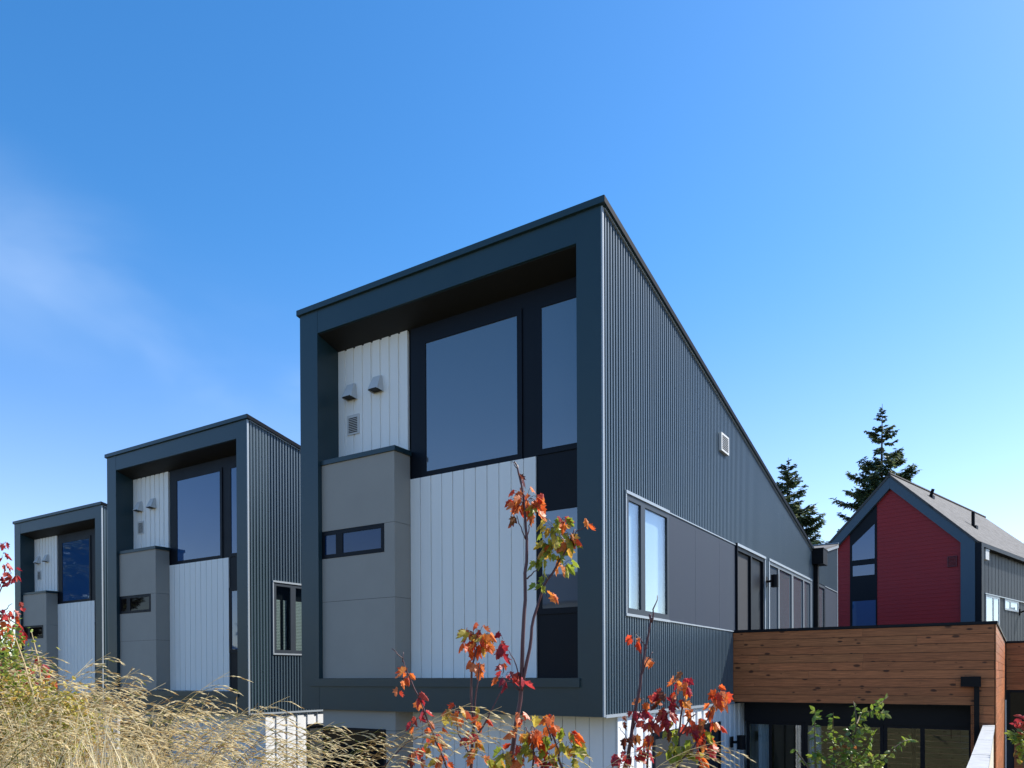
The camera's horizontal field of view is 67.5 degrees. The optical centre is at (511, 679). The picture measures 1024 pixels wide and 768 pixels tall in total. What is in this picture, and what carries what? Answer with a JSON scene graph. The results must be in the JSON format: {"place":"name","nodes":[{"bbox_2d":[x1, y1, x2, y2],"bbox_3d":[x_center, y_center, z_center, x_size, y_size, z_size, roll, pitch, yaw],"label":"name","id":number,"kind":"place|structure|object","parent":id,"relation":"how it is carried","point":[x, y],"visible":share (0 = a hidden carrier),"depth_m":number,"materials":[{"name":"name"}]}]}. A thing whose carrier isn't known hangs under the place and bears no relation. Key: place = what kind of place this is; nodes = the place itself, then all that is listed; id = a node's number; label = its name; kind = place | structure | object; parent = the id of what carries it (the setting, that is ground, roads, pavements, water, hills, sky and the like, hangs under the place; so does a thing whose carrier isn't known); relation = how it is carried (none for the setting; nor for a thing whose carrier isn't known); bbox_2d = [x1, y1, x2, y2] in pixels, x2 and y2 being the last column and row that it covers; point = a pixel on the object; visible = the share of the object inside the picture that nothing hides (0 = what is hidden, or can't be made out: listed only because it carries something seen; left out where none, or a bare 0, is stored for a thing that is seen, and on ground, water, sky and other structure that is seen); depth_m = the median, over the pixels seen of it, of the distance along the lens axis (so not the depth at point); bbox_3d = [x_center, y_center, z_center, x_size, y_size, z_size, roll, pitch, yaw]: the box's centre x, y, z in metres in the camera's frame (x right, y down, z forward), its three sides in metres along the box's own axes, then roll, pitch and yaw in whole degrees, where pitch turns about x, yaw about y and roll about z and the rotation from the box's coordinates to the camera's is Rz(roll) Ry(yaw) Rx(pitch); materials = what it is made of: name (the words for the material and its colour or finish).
{"place":"outdoors","nodes":[
{"label":"outdoors","id":0,"kind":"place"},
{"bbox_2d":[0,618,754,767],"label":"dry grass","id":1,"kind":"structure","parent":0,"point":[101,747],"depth_m":2.70,"materials":[{"name":"beige plant"}]},
{"bbox_2d":[0,0,1023,655],"label":"sky","id":2,"kind":"structure","parent":0,"point":[826,197],"materials":[{"name":"blue"}]},
{"bbox_3d":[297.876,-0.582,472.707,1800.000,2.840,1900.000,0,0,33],"label":"ground","id":3,"kind":"structure","parent":0,"visible":0},
{"bbox_2d":[0,616,14,738],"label":"broadleaf tree","id":4,"kind":"object","parent":3,"relation":"on","point":[10,649],"visible":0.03,"depth_m":46.31,"materials":[{"name":"red plant"}]},
{"bbox_2d":[0,542,66,690],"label":"japanese maple","id":5,"kind":"object","parent":3,"relation":"on","point":[5,616],"visible":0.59,"depth_m":3.40,"materials":[{"name":"red plant"}]},
{"bbox_2d":[0,618,112,767],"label":"yellowing bush","id":6,"kind":"object","parent":3,"relation":"on","point":[10,680],"visible":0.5,"depth_m":2.34,"materials":[{"name":"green plant"}]},
{"bbox_2d":[12,501,120,767],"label":"modern townhouse","id":7,"kind":"structure","parent":3,"relation":"on","point":[61,586],"depth_m":25.44,"materials":[{"name":"metal"}]},
{"bbox_2d":[23,625,42,638],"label":"window","id":8,"kind":"structure","parent":7,"relation":"in","point":[37,632],"depth_m":26.00,"materials":[{"name":"black glass"}]},
{"bbox_2d":[61,535,90,603],"bbox_3d":[-14.373,-3.605,25.271,1.810,2.115,0.060,0,0,33],"label":"window","id":9,"kind":"structure","parent":7,"relation":"in","point":[76,552],"depth_m":25.24,"materials":[{"name":"blue glass"}]},
{"bbox_2d":[94,535,95,599],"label":"window","id":10,"kind":"structure","parent":7,"relation":"in","point":[94,535],"depth_m":24.62,"materials":[{"name":"blue glass"}]},
{"bbox_2d":[95,622,95,668],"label":"window","id":11,"kind":"structure","parent":7,"relation":"in","point":[95,622],"depth_m":24.63,"materials":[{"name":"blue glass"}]},
{"bbox_2d":[104,414,322,767],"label":"modern townhouse","id":12,"kind":"structure","parent":3,"relation":"on","point":[204,550],"depth_m":17.95,"materials":[{"name":"metal"}]},
{"bbox_2d":[120,594,150,613],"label":"window","id":13,"kind":"structure","parent":12,"relation":"in","point":[135,603],"depth_m":19.03,"materials":[{"name":"black glass"}]},
{"bbox_2d":[120,721,151,750],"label":"window","id":14,"kind":"structure","parent":12,"relation":"in","point":[121,724],"depth_m":19.07,"materials":[{"name":"glass"}]},
{"bbox_2d":[175,467,222,564],"bbox_3d":[-7.473,-3.871,18.284,1.810,2.115,0.060,0,0,33],"label":"window","id":15,"kind":"structure","parent":12,"relation":"in","point":[198,496],"depth_m":18.25,"materials":[{"name":"blue glass"}]},
{"bbox_2d":[228,464,236,556],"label":"window","id":16,"kind":"structure","parent":12,"relation":"in","point":[231,468],"depth_m":17.58,"materials":[{"name":"blue glass"}]},
{"bbox_2d":[229,587,236,652],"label":"window","id":17,"kind":"structure","parent":12,"relation":"in","point":[232,591],"depth_m":17.60,"materials":[{"name":"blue glass"}]},
{"bbox_2d":[274,582,301,653],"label":"window","id":18,"kind":"structure","parent":12,"relation":"in","point":[292,588],"depth_m":17.61,"materials":[{"name":"metal"}]},
{"bbox_2d":[307,723,322,767],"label":"window","id":19,"kind":"structure","parent":12,"relation":"in","point":[308,728],"depth_m":18.11,"materials":[{"name":"black metal"}]},
{"bbox_2d":[382,649,453,767],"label":"maple sapling","id":20,"kind":"object","parent":3,"relation":"on","point":[419,703],"visible":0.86,"depth_m":3.30,"materials":[{"name":"red plant"}]},
{"bbox_2d":[441,623,513,767],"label":"maple sapling","id":21,"kind":"object","parent":3,"relation":"on","point":[484,640],"visible":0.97,"depth_m":2.90,"materials":[{"name":"red plant"}]},
{"bbox_2d":[492,712,589,767],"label":"maple sapling","id":22,"kind":"object","parent":3,"relation":"on","point":[538,740],"visible":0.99,"depth_m":2.79,"materials":[{"name":"orange plant"}]},
{"bbox_2d":[491,461,595,760],"bbox_3d":[0.133,0.423,3.118,0.429,2.617,0.212,0,0,-11],"label":"maple sapling","id":23,"kind":"object","parent":3,"relation":"on","point":[557,543],"visible":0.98,"depth_m":3.09,"materials":[{"name":"red plant"}]},
{"bbox_2d":[296,195,838,767],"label":"modern townhouse","id":24,"kind":"structure","parent":3,"relation":"on","point":[556,357],"depth_m":11.42,"materials":[{"name":"grey metal"}]},
{"bbox_2d":[322,523,383,558],"bbox_3d":[-2.493,-2.166,12.059,1.331,0.435,0.070,0,0,33],"label":"window","id":25,"kind":"structure","parent":24,"relation":"in","point":[369,539],"depth_m":12.03,"materials":[{"name":"blue glass"}]},
{"bbox_2d":[323,727,385,767],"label":"window","id":26,"kind":"structure","parent":24,"relation":"in","point":[360,738],"depth_m":12.02,"materials":[{"name":"black glass"}]},
{"bbox_2d":[421,308,522,476],"bbox_3d":[-0.607,-4.159,11.272,1.810,2.115,0.060,0,0,33],"label":"window","id":27,"kind":"structure","parent":24,"relation":"in","point":[472,374],"depth_m":11.23,"materials":[{"name":"blue glass"}]},
{"bbox_2d":[536,291,576,455],"bbox_3d":[0.719,-4.166,10.422,0.860,2.105,0.060,0,0,33],"label":"window","id":28,"kind":"structure","parent":24,"relation":"in","point":[556,327],"depth_m":10.47,"materials":[{"name":"blue glass"}]},
{"bbox_2d":[536,501,577,614],"bbox_3d":[0.726,-1.653,10.437,0.870,1.500,0.060,0,0,33],"label":"window","id":29,"kind":"structure","parent":24,"relation":"in","point":[566,589],"depth_m":10.47,"materials":[{"name":"grey"}]},
{"bbox_2d":[627,494,668,619],"bbox_3d":[1.912,-1.684,10.837,0.060,1.590,1.544,0,0,33],"label":"window","id":30,"kind":"structure","parent":24,"relation":"in","point":[642,506],"depth_m":10.65,"materials":[{"name":"glass"}]},
{"bbox_2d":[652,721,720,767],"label":"window","id":31,"kind":"structure","parent":24,"relation":"in","point":[654,735],"depth_m":11.93,"materials":[{"name":"black glass"}]},
{"bbox_2d":[738,547,763,629],"bbox_3d":[4.733,-1.155,15.252,0.062,2.733,1.985,0,0,33],"label":"sliding door","id":32,"kind":"structure","parent":24,"relation":"in","point":[750,566],"depth_m":15.25,"materials":[{"name":"black glass"}]},
{"bbox_2d":[770,562,810,628],"bbox_3d":[6.630,-1.182,18.203,0.060,2.743,4.251,0,0,33],"label":"window","id":33,"kind":"structure","parent":24,"relation":"in","point":[790,602],"depth_m":18.08,"materials":[{"name":"grey glass"}]},
{"bbox_2d":[819,584,824,626],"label":"window","id":34,"kind":"structure","parent":24,"relation":"in","point":[821,588],"depth_m":21.28,"materials":[{"name":"glass"}]},
{"bbox_2d":[610,595,662,767],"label":"maple sapling","id":35,"kind":"object","parent":3,"relation":"on","point":[631,739],"visible":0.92,"depth_m":3.19,"materials":[{"name":"red plant"}]},
{"bbox_2d":[635,671,732,767],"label":"maple sapling","id":36,"kind":"object","parent":3,"relation":"on","point":[719,702],"visible":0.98,"depth_m":2.99,"materials":[{"name":"red plant"}]},
{"bbox_2d":[776,458,828,545],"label":"fir tree","id":37,"kind":"object","parent":3,"relation":"on","point":[806,521],"visible":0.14,"depth_m":44.14,"materials":[{"name":"green plant"}]},
{"bbox_2d":[790,693,917,767],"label":"leafy shrub","id":38,"kind":"object","parent":3,"relation":"on","point":[852,753],"visible":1,"depth_m":4.59,"materials":[{"name":"green plant"}]},
{"bbox_2d":[733,621,1006,767],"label":"cedar annex","id":39,"kind":"object","parent":3,"relation":"on","point":[944,676],"visible":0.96,"depth_m":13.24,"materials":[{"name":"brown wood"}]},
{"bbox_2d":[746,721,803,767],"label":"glass door","id":40,"kind":"structure","parent":39,"relation":"in","point":[748,723],"depth_m":14.56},
{"bbox_2d":[804,723,883,767],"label":"glass door","id":41,"kind":"structure","parent":39,"relation":"in","point":[806,725],"depth_m":13.89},
{"bbox_2d":[884,725,970,767],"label":"glass door","id":42,"kind":"structure","parent":39,"relation":"in","point":[922,728],"depth_m":13.18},
{"bbox_2d":[829,404,921,531],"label":"fir tree","id":43,"kind":"object","parent":3,"relation":"on","point":[880,470],"visible":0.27,"depth_m":49.73,"materials":[{"name":"green plant"}]},
{"bbox_2d":[821,726,968,767],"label":"board fence","id":44,"kind":"object","parent":3,"relation":"on","point":[957,744],"visible":0.22,"depth_m":19.49,"materials":[{"name":"brown wood"}]},
{"bbox_2d":[828,472,1023,767],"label":"red gable house","id":45,"kind":"structure","parent":3,"relation":"on","point":[909,552],"depth_m":27.96,"materials":[{"name":"red wood"}]},
{"bbox_2d":[985,594,999,624],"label":"window","id":46,"kind":"structure","parent":45,"relation":"in","point":[986,595],"depth_m":27.37,"materials":[{"name":"metal"}]},
{"bbox_2d":[1004,599,1018,611],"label":"window","id":47,"kind":"structure","parent":45,"relation":"in","point":[1005,600],"depth_m":28.85,"materials":[{"name":"metal"}]},
{"bbox_2d":[966,725,994,767],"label":"garden wall","id":48,"kind":"structure","parent":3,"relation":"on","point":[982,755],"depth_m":8.37,"materials":[{"name":"white concrete"}]},
{"bbox_2d":[1004,714,1023,767],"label":"leafy shrub","id":49,"kind":"object","parent":3,"relation":"on","point":[1019,726],"visible":1,"depth_m":7.49,"materials":[{"name":"green plant"}]},
{"bbox_2d":[1005,641,1023,767],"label":"cedar annex","id":50,"kind":"object","parent":3,"relation":"on","point":[1014,677],"visible":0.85,"depth_m":18.93,"materials":[{"name":"brown wood"}]},
{"bbox_2d":[1007,690,1023,739],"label":"window","id":51,"kind":"structure","parent":50,"relation":"in","point":[1015,700],"depth_m":18.92,"materials":[{"name":"black glass"}]}
]}

